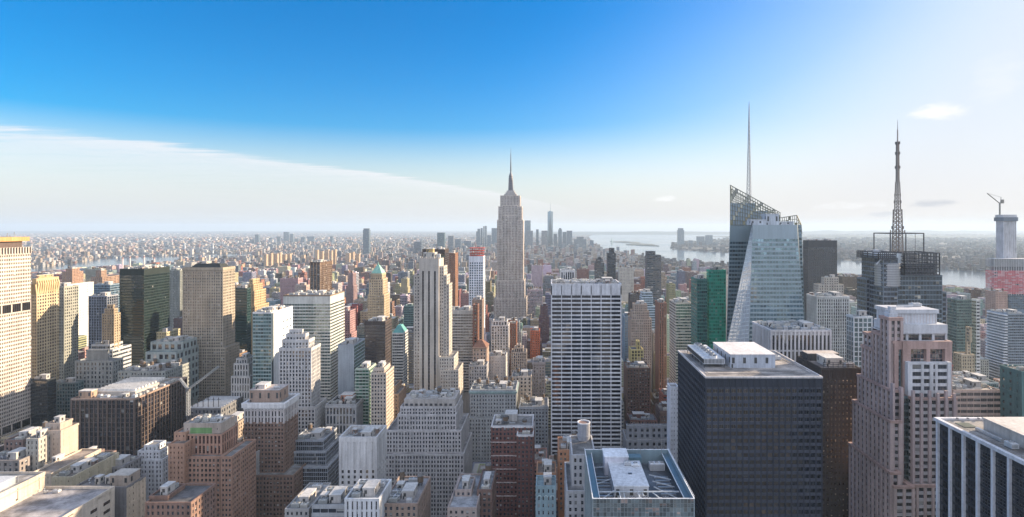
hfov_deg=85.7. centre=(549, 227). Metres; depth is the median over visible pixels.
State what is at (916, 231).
hills
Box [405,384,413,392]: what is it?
city building
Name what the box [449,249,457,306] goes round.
apartment tower
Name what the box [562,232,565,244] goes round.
distant tower
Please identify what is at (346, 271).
brick building
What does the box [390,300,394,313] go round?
brick building
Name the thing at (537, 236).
distant tower
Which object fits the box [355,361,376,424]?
glass building
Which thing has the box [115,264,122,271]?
city building
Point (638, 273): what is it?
city building
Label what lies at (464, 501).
office building
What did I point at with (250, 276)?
window
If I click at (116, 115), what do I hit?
sky
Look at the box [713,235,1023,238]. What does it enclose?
hills
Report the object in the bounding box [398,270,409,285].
city building
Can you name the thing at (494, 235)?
distant tower
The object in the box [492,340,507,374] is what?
window
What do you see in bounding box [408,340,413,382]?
window
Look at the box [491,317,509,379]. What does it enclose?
office tower
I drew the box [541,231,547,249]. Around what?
distant tower
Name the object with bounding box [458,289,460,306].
brick building
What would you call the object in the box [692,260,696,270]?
city building
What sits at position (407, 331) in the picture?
window
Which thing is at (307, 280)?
brick building
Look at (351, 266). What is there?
city building
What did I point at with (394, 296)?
city building
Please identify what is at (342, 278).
city building
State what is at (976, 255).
distant city
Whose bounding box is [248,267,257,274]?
brick building
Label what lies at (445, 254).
window
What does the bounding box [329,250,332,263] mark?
housing slab
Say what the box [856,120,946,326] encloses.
office tower
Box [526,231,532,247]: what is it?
distant tower
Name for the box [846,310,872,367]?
office building
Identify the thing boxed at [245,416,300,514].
window
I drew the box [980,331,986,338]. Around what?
city building
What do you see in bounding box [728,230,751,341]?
window
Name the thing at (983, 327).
city building
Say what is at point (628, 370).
window
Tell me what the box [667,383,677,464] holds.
apartment tower
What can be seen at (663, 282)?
city building
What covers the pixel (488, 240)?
distant tower
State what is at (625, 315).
city building
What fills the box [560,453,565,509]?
window
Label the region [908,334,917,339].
window
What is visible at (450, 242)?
distant tower
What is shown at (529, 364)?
brick building
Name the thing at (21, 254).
window
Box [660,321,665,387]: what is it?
window
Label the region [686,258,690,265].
city building
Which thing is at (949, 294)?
city building
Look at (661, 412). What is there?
brick building
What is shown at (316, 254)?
housing slab
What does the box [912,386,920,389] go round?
window
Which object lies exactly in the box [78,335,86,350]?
city building
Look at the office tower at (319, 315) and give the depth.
679.97 m
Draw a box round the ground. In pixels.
[0,231,1023,516]
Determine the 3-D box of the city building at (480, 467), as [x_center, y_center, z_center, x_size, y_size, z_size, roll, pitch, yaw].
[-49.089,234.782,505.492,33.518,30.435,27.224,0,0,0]
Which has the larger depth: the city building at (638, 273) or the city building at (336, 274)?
the city building at (336, 274)
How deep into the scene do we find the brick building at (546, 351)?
892.72 m
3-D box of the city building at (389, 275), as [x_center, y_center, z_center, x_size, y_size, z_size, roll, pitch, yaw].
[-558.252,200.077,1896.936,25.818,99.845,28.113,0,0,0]
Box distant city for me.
[0,233,1023,466]
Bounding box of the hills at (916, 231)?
[802,230,1023,233]
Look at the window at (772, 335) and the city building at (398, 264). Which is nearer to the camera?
the window at (772, 335)
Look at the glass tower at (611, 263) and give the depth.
1349.97 m
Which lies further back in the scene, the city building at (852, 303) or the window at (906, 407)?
the city building at (852, 303)
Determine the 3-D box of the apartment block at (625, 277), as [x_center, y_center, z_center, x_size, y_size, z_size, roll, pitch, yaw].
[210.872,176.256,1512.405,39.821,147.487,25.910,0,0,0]
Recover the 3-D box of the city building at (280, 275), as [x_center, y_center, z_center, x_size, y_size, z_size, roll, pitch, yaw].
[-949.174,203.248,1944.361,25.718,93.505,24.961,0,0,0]
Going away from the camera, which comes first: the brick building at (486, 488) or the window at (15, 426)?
the brick building at (486, 488)
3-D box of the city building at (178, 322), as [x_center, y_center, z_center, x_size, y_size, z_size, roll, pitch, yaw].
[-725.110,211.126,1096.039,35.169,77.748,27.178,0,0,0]
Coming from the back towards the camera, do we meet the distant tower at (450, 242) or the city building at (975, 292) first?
the distant tower at (450, 242)
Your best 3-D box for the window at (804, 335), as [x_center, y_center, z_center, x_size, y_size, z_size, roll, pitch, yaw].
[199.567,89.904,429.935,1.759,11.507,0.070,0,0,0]
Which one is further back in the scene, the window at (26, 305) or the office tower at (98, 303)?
the office tower at (98, 303)
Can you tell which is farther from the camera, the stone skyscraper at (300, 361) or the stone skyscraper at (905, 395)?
the stone skyscraper at (300, 361)
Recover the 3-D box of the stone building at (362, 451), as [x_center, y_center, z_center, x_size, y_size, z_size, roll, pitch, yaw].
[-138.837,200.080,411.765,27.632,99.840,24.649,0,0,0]
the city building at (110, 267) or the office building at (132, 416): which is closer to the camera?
the office building at (132, 416)
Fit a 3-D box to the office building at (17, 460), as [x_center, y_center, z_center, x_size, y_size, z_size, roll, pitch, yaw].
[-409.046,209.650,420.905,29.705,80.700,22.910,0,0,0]
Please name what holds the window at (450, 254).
in the apartment tower at (453, 263)
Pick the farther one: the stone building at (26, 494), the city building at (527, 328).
the city building at (527, 328)
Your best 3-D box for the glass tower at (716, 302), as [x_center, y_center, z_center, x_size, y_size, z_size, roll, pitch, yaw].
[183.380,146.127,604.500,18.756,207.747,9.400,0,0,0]
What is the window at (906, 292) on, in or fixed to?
in the office tower at (890, 277)
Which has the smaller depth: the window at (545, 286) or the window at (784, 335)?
the window at (784, 335)
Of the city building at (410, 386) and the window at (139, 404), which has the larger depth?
the city building at (410, 386)
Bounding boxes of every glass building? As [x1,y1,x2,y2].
[338,337,364,393]
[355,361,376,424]
[584,439,694,516]
[639,289,654,329]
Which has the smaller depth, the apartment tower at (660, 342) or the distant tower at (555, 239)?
the apartment tower at (660, 342)
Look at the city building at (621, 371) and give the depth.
812.00 m
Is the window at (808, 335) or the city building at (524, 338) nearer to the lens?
the window at (808, 335)
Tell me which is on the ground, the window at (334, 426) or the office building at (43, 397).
the office building at (43, 397)
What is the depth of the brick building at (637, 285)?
1694.68 m
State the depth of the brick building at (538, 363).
639.70 m
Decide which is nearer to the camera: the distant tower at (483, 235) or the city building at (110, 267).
the city building at (110, 267)
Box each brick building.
[4,421,47,450]
[45,415,78,460]
[90,446,115,451]
[112,454,141,474]
[144,481,215,516]
[168,413,255,516]
[232,409,243,441]
[240,349,246,356]
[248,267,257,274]
[285,482,330,516]
[298,271,306,277]
[303,278,309,283]
[344,269,350,274]
[345,303,362,329]
[361,272,370,279]
[384,469,430,516]
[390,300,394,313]
[394,380,405,419]
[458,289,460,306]
[477,463,496,516]
[485,279,491,299]
[485,291,494,311]
[485,304,488,331]
[491,410,534,516]
[508,317,516,375]
[527,338,541,357]
[527,358,532,368]
[530,325,539,357]
[532,356,545,396]
[536,459,555,474]
[542,347,550,356]
[556,482,557,516]
[557,431,576,516]
[577,267,588,278]
[621,325,621,356]
[623,358,650,419]
[624,411,657,428]
[634,282,640,290]
[640,276,644,288]
[655,401,666,423]
[659,386,666,402]
[682,267,690,270]
[687,271,698,287]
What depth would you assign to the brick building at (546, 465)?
376.70 m
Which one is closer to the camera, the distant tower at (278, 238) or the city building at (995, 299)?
the city building at (995, 299)
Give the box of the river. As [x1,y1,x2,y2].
[31,254,251,271]
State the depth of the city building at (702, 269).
2812.00 m
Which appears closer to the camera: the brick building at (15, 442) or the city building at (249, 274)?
the brick building at (15, 442)
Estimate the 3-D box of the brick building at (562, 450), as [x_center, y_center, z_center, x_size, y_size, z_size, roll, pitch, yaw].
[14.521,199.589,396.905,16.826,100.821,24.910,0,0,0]
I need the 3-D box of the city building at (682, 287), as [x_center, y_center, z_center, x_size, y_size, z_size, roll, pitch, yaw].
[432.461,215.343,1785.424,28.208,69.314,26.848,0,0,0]
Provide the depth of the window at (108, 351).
619.96 m
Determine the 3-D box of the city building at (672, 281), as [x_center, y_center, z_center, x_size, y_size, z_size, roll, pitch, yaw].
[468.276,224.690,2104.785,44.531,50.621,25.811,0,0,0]
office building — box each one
[0,447,31,471]
[31,374,56,426]
[51,452,118,485]
[56,377,83,417]
[59,282,78,379]
[70,377,187,455]
[73,282,93,345]
[75,349,122,388]
[76,468,145,516]
[91,340,130,368]
[94,281,118,311]
[118,358,189,406]
[145,335,198,405]
[231,352,252,401]
[293,423,340,488]
[311,486,352,516]
[325,392,363,433]
[344,479,391,516]
[392,324,407,383]
[447,473,480,516]
[560,267,574,278]
[564,419,594,516]
[622,424,666,448]
[629,339,643,361]
[752,319,831,362]
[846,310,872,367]
[952,371,998,388]
[952,375,999,416]
[1000,365,1023,416]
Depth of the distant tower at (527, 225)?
5900.00 m
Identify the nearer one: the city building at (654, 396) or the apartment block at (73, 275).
the city building at (654, 396)
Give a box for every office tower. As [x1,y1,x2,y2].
[0,233,31,444]
[88,292,117,348]
[182,261,239,401]
[283,289,344,402]
[365,316,391,365]
[422,247,448,273]
[452,305,472,412]
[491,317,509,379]
[551,277,621,454]
[669,298,690,384]
[678,342,822,516]
[797,350,860,516]
[803,238,836,319]
[806,291,849,360]
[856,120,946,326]
[934,417,1023,516]
[971,299,979,372]
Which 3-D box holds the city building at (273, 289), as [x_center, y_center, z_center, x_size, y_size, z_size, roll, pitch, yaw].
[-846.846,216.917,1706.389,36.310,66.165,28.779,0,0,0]
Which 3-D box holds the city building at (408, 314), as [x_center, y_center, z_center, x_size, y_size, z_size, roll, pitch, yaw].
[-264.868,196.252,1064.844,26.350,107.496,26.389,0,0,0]
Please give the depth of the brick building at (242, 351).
751.24 m
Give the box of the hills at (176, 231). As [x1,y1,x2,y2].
[0,231,353,231]
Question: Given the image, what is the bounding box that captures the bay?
[589,235,990,288]
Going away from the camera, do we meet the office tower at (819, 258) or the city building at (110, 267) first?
the office tower at (819, 258)
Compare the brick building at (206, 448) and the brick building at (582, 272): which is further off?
the brick building at (582, 272)
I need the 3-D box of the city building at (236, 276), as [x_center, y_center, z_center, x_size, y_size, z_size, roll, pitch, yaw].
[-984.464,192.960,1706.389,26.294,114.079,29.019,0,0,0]
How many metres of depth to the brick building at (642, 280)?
1723.00 m
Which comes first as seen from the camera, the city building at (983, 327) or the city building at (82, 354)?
the city building at (82, 354)
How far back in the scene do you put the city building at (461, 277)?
1772.00 m
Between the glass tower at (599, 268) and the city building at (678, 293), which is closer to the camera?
the glass tower at (599, 268)
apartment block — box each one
[62,266,82,283]
[91,269,118,283]
[618,265,633,300]
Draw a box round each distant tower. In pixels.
[255,234,259,244]
[276,236,280,241]
[284,232,288,241]
[307,236,314,241]
[363,228,369,253]
[414,241,422,254]
[437,233,444,247]
[448,236,453,251]
[455,239,460,247]
[464,241,471,247]
[476,229,479,245]
[481,228,482,246]
[483,226,484,245]
[485,226,486,246]
[487,235,490,247]
[492,228,496,243]
[525,220,530,245]
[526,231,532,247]
[536,229,538,245]
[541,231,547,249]
[554,234,556,246]
[558,228,561,248]
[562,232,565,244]
[567,231,571,244]
[574,237,585,248]
[677,228,683,244]
[696,236,704,245]
[705,235,712,244]
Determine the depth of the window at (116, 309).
692.45 m
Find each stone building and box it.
[0,472,114,516]
[26,427,50,471]
[33,448,100,485]
[137,440,169,500]
[256,450,259,474]
[339,425,386,485]
[387,386,471,516]
[469,359,488,415]
[469,375,518,461]
[473,339,488,360]
[489,350,506,379]
[511,343,526,375]
[512,368,531,404]
[519,393,548,458]
[953,326,974,372]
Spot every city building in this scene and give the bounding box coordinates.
[1,426,33,443]
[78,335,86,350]
[78,346,87,359]
[85,267,105,281]
[106,265,115,269]
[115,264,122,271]
[156,327,179,339]
[170,268,182,327]
[173,316,182,335]
[176,261,185,265]
[184,262,194,266]
[228,261,237,265]
[231,264,240,271]
[235,272,237,281]
[243,270,255,280]
[258,269,266,275]
[263,286,271,293]
[266,270,275,278]
[266,298,280,305]
[269,277,277,286]
[269,287,279,297]
[272,292,277,299]
[275,272,285,281]
[278,266,290,272]
[280,275,302,304]
[285,270,291,275]
[295,282,309,291]
[332,271,338,278]
[332,281,341,290]
[336,263,343,270]
[338,275,347,281]
[342,264,347,273]
[344,306,356,338]
[346,270,356,304]
[348,264,356,270]
[354,271,358,292]
[354,297,363,303]
[357,319,365,337]
[358,266,364,276]
[360,308,367,322]
[361,298,367,309]
[364,283,368,297]
[382,259,389,269]
[385,271,391,282]
[390,293,402,305]
[390,314,397,328]
[394,282,400,293]
[394,304,403,318]
[396,261,401,267]
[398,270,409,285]
[400,276,409,293]
[400,294,409,304]
[402,383,408,392]
[404,303,413,326]
[405,323,413,383]
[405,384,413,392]
[408,269,413,287]
[458,273,465,283]
[458,284,466,292]
[460,290,468,306]
[472,462,490,472]
[477,464,484,472]
[485,270,490,277]
[485,332,489,346]
[489,318,491,340]
[491,261,496,269]
[515,319,521,344]
[520,317,526,324]
[522,325,538,338]
[522,331,526,348]
[526,273,530,281]
[526,283,533,294]
[527,286,541,317]
[530,318,538,324]
[531,263,542,293]
[534,305,539,317]
[535,445,546,505]
[539,303,548,342]
[543,264,551,275]
[543,274,553,295]
[545,292,550,314]
[545,356,550,376]
[545,375,550,428]
[549,453,556,481]
[588,265,593,270]
[621,357,622,385]
[621,397,623,447]
[622,312,629,361]
[628,291,639,311]
[634,270,643,276]
[651,388,658,415]
[652,329,654,389]
[654,352,668,377]
[661,271,665,288]
[662,263,668,273]
[666,280,676,288]
[666,282,675,313]
[667,314,668,351]
[676,289,680,296]
[677,270,684,288]
[677,283,687,292]
[681,291,687,297]
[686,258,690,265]
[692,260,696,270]
[699,267,705,271]
[704,262,711,266]
[838,274,856,288]
[844,287,856,298]
[848,295,855,301]
[850,299,856,313]
[851,305,856,313]
[944,286,963,291]
[947,292,958,297]
[955,291,970,298]
[969,288,981,298]
[980,302,982,317]
[980,323,986,330]
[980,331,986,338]
[980,338,986,357]
[980,357,988,378]
[981,288,990,296]
[985,287,1007,317]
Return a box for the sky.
[0,0,1023,230]
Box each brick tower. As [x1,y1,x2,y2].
[241,381,305,516]
[310,259,331,290]
[473,303,478,345]
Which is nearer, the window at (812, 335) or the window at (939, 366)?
the window at (939, 366)
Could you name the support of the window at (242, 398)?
in the station roof building at (221, 404)
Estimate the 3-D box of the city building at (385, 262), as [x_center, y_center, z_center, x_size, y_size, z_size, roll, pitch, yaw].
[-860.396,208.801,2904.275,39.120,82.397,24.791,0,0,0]
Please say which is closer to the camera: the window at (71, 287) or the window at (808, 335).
the window at (808, 335)
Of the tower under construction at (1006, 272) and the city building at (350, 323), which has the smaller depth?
the city building at (350, 323)
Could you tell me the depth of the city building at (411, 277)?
1885.64 m
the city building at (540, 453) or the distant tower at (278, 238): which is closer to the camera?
the city building at (540, 453)
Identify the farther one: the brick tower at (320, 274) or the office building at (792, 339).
the brick tower at (320, 274)
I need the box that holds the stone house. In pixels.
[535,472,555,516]
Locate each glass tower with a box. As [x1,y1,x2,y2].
[119,265,169,365]
[235,285,250,353]
[253,304,292,387]
[548,211,552,246]
[594,257,603,278]
[607,248,615,278]
[645,251,660,304]
[691,274,706,344]
[706,266,725,348]
[726,107,804,341]
[947,295,971,364]
[985,309,1023,379]
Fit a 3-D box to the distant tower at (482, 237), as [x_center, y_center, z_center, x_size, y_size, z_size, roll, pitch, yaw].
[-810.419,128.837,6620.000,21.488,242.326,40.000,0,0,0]
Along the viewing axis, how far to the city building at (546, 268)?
2525.70 m
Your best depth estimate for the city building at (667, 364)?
812.00 m
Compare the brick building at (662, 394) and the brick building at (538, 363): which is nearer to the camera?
the brick building at (662, 394)
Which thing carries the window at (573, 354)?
in the office tower at (585, 348)
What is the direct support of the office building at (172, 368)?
on the ground
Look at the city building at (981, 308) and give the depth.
1243.00 m
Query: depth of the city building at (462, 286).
1532.00 m
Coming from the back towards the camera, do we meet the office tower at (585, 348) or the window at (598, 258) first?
the window at (598, 258)
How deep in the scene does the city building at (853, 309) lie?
1021.53 m
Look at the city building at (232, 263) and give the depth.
2923.00 m
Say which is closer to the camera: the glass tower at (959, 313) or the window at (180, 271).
the glass tower at (959, 313)
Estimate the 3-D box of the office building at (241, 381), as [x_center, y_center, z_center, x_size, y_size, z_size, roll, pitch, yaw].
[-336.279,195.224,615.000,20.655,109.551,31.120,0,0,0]
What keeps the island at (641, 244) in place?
in the bay
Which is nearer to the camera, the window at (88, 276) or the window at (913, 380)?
the window at (913, 380)
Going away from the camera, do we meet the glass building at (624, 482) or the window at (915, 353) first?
the glass building at (624, 482)
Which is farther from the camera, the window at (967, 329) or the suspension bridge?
the suspension bridge
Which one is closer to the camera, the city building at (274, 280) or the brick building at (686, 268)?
the city building at (274, 280)
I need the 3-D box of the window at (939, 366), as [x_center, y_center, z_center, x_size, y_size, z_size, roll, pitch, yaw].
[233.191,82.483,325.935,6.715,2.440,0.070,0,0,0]
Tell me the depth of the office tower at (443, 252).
1006.60 m
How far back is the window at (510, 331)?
843.04 m
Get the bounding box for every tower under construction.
[469,247,484,339]
[986,193,1023,312]
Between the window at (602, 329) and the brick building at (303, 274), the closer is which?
the window at (602, 329)
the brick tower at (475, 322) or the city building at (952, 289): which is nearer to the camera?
the brick tower at (475, 322)
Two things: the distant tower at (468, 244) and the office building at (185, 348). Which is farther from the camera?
the distant tower at (468, 244)
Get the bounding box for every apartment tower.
[102,304,120,347]
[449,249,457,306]
[655,298,666,391]
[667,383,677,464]
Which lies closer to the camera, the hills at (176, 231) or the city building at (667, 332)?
the city building at (667, 332)
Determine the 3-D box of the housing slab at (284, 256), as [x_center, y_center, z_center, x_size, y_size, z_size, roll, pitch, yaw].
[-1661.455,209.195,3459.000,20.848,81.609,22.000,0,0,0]
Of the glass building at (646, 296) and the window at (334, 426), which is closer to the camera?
the window at (334, 426)
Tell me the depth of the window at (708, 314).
600.00 m
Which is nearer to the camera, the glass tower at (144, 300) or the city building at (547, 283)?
the glass tower at (144, 300)
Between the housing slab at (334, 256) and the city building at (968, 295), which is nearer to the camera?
the city building at (968, 295)
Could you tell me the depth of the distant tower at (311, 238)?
8700.00 m
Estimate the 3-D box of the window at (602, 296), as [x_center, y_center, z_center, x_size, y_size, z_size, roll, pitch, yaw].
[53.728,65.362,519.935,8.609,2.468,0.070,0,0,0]
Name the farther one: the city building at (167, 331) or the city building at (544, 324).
the city building at (544, 324)
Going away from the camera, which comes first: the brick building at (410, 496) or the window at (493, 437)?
the brick building at (410, 496)
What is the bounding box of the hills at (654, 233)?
[524,231,844,234]
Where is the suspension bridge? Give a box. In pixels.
[159,243,238,252]
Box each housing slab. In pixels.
[264,254,267,266]
[268,253,272,265]
[273,254,278,264]
[278,252,281,262]
[282,254,286,262]
[287,254,291,262]
[315,250,318,260]
[319,251,323,259]
[324,249,329,259]
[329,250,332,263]
[332,249,336,263]
[346,253,350,263]
[356,254,359,262]
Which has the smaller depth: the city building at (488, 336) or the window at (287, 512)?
the window at (287, 512)
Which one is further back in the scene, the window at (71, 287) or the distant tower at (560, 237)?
the distant tower at (560, 237)
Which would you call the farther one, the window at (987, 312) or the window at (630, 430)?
the window at (987, 312)
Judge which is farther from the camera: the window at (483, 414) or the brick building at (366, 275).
the brick building at (366, 275)
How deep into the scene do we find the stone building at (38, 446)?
421.25 m
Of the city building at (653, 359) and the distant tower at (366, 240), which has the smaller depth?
the city building at (653, 359)
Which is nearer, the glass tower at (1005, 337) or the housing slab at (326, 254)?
the glass tower at (1005, 337)
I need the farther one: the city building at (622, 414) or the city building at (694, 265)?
the city building at (694, 265)
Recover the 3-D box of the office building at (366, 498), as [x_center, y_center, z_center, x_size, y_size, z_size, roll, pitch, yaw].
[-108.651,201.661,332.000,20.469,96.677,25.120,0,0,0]
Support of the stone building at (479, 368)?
on the ground
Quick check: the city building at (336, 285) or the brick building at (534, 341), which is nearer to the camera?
the brick building at (534, 341)
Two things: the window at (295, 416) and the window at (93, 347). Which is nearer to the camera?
the window at (295, 416)
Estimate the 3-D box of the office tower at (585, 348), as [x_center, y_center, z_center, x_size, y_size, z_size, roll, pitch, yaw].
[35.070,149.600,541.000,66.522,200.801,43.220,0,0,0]
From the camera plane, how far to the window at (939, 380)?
325.98 m
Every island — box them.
[610,241,639,242]
[626,243,657,245]
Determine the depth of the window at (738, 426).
299.94 m
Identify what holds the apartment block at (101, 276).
on the ground
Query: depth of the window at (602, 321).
520.02 m
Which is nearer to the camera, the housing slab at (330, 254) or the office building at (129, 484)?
the office building at (129, 484)
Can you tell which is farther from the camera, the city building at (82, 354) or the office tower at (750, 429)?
the city building at (82, 354)
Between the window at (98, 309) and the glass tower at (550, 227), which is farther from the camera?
the glass tower at (550, 227)
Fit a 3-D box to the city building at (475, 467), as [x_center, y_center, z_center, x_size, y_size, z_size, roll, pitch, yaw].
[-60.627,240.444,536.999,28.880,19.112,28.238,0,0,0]
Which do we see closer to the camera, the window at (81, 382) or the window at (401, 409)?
the window at (401, 409)
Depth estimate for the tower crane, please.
544.14 m
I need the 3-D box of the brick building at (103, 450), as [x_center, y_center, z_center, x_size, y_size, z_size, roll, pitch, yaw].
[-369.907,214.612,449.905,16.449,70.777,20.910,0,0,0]
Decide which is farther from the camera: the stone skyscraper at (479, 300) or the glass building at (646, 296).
the glass building at (646, 296)
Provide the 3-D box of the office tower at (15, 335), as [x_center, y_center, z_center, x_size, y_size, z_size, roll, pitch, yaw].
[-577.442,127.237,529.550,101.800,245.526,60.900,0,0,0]
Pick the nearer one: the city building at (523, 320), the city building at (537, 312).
the city building at (523, 320)
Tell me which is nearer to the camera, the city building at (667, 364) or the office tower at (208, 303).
the office tower at (208, 303)
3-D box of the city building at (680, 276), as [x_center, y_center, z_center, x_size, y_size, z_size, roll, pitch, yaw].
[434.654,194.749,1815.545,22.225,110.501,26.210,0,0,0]
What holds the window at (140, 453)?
in the stone building at (154, 461)
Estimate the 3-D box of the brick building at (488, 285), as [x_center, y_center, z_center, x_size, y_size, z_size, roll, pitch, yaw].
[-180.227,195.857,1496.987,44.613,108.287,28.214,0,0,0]
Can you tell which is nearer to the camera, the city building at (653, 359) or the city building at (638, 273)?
the city building at (653, 359)
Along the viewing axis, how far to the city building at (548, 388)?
682.97 m
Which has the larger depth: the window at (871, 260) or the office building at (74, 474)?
the window at (871, 260)
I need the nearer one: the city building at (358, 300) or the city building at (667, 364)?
the city building at (667, 364)
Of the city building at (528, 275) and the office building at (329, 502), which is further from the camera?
the city building at (528, 275)
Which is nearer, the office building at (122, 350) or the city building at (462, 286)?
the office building at (122, 350)
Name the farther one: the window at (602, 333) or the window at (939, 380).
the window at (602, 333)
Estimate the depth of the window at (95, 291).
900.05 m
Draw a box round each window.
[0,254,28,442]
[2,304,10,313]
[2,425,10,434]
[5,460,26,471]
[12,303,20,311]
[12,421,20,430]
[22,302,29,310]
[22,418,29,426]
[31,378,55,426]
[33,289,55,376]
[57,382,82,417]
[59,287,77,378]
[64,269,82,283]
[77,351,121,386]
[78,379,185,455]
[85,273,95,279]
[89,295,117,347]
[92,343,130,368]
[93,271,118,283]
[94,284,118,310]
[103,309,119,346]
[119,364,188,386]
[120,273,168,364]
[140,453,166,481]
[170,271,182,326]
[174,435,188,482]
[177,340,196,396]
[184,270,238,400]
[187,428,254,516]
[188,398,242,417]
[232,359,250,401]
[236,289,250,353]
[243,272,255,280]
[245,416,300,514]
[253,350,270,387]
[280,340,324,426]
[286,282,297,293]
[287,512,306,514]
[293,299,343,400]
[295,429,338,488]
[311,264,331,290]
[313,509,343,512]
[334,426,347,432]
[346,282,352,304]
[355,347,364,386]
[363,365,375,424]
[365,322,391,365]
[370,295,387,317]
[387,409,462,514]
[393,331,407,383]
[404,312,413,325]
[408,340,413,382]
[415,268,456,389]
[437,253,447,273]
[450,254,454,304]
[452,331,472,391]
[470,287,482,303]
[470,367,485,387]
[470,414,491,459]
[474,306,475,341]
[479,493,489,516]
[492,206,525,320]
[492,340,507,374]
[493,437,516,514]
[510,331,514,374]
[512,346,525,371]
[513,378,529,396]
[527,292,541,317]
[531,332,538,357]
[534,268,539,288]
[534,365,543,394]
[534,419,546,446]
[541,318,546,341]
[543,279,550,295]
[547,386,550,427]
[552,353,619,453]
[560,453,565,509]
[561,272,573,278]
[587,469,693,516]
[596,258,603,277]
[601,295,610,297]
[601,299,610,301]
[601,316,610,318]
[601,320,610,322]
[601,324,610,326]
[601,328,610,330]
[601,332,610,334]
[607,249,615,277]
[621,269,631,293]
[628,370,648,410]
[629,429,666,448]
[632,305,650,367]
[640,292,654,329]
[645,252,660,304]
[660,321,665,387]
[669,301,690,384]
[678,361,820,516]
[691,278,706,344]
[707,271,724,346]
[727,242,747,339]
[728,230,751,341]
[749,239,803,341]
[772,335,773,349]
[776,335,777,349]
[780,335,781,349]
[784,335,785,349]
[788,335,789,349]
[792,335,793,349]
[796,335,797,349]
[798,226,803,311]
[800,335,801,349]
[803,247,835,291]
[804,335,805,349]
[808,335,809,349]
[812,335,813,349]
[814,279,842,294]
[816,335,817,349]
[818,306,847,359]
[823,434,851,516]
[847,317,860,367]
[851,319,941,516]
[858,258,896,325]
[898,291,941,322]
[899,350,908,479]
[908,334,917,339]
[912,365,920,368]
[912,372,920,375]
[912,379,920,382]
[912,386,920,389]
[922,334,931,339]
[935,334,944,339]
[938,365,946,368]
[938,372,946,375]
[938,379,946,382]
[938,386,946,389]
[941,429,1014,516]
[947,299,970,364]
[952,392,999,416]
[954,329,973,371]
[972,301,979,370]
[987,312,1022,379]
[996,294,1005,308]
[1003,370,1017,416]
[1008,294,1023,308]
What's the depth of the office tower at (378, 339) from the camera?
639.97 m
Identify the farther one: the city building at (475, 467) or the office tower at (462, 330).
the office tower at (462, 330)
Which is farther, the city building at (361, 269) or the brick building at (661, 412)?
the city building at (361, 269)
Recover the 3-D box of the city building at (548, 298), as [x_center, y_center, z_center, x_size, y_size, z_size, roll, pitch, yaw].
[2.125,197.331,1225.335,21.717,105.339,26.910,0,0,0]
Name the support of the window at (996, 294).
in the city building at (995, 299)
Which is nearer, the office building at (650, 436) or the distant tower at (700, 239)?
the office building at (650, 436)
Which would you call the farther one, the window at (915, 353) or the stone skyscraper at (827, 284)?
the stone skyscraper at (827, 284)
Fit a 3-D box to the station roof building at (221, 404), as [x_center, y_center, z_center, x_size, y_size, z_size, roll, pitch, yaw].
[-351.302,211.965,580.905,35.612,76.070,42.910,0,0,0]
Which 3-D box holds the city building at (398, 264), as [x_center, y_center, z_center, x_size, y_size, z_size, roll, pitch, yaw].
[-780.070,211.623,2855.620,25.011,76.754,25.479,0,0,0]
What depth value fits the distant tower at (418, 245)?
4300.00 m
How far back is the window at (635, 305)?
799.93 m
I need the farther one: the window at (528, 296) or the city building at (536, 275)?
the city building at (536, 275)
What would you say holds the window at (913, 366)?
in the stone skyscraper at (905, 395)
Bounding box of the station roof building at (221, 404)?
[186,395,242,420]
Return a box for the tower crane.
[179,366,218,415]
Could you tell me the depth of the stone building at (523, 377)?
599.73 m
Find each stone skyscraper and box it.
[31,274,59,380]
[248,278,268,354]
[279,329,326,434]
[368,262,389,318]
[371,360,393,428]
[414,248,462,400]
[472,296,483,339]
[490,156,531,320]
[628,300,651,391]
[807,275,847,295]
[848,302,957,516]
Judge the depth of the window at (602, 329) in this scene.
520.02 m
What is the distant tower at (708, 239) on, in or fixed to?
on the ground

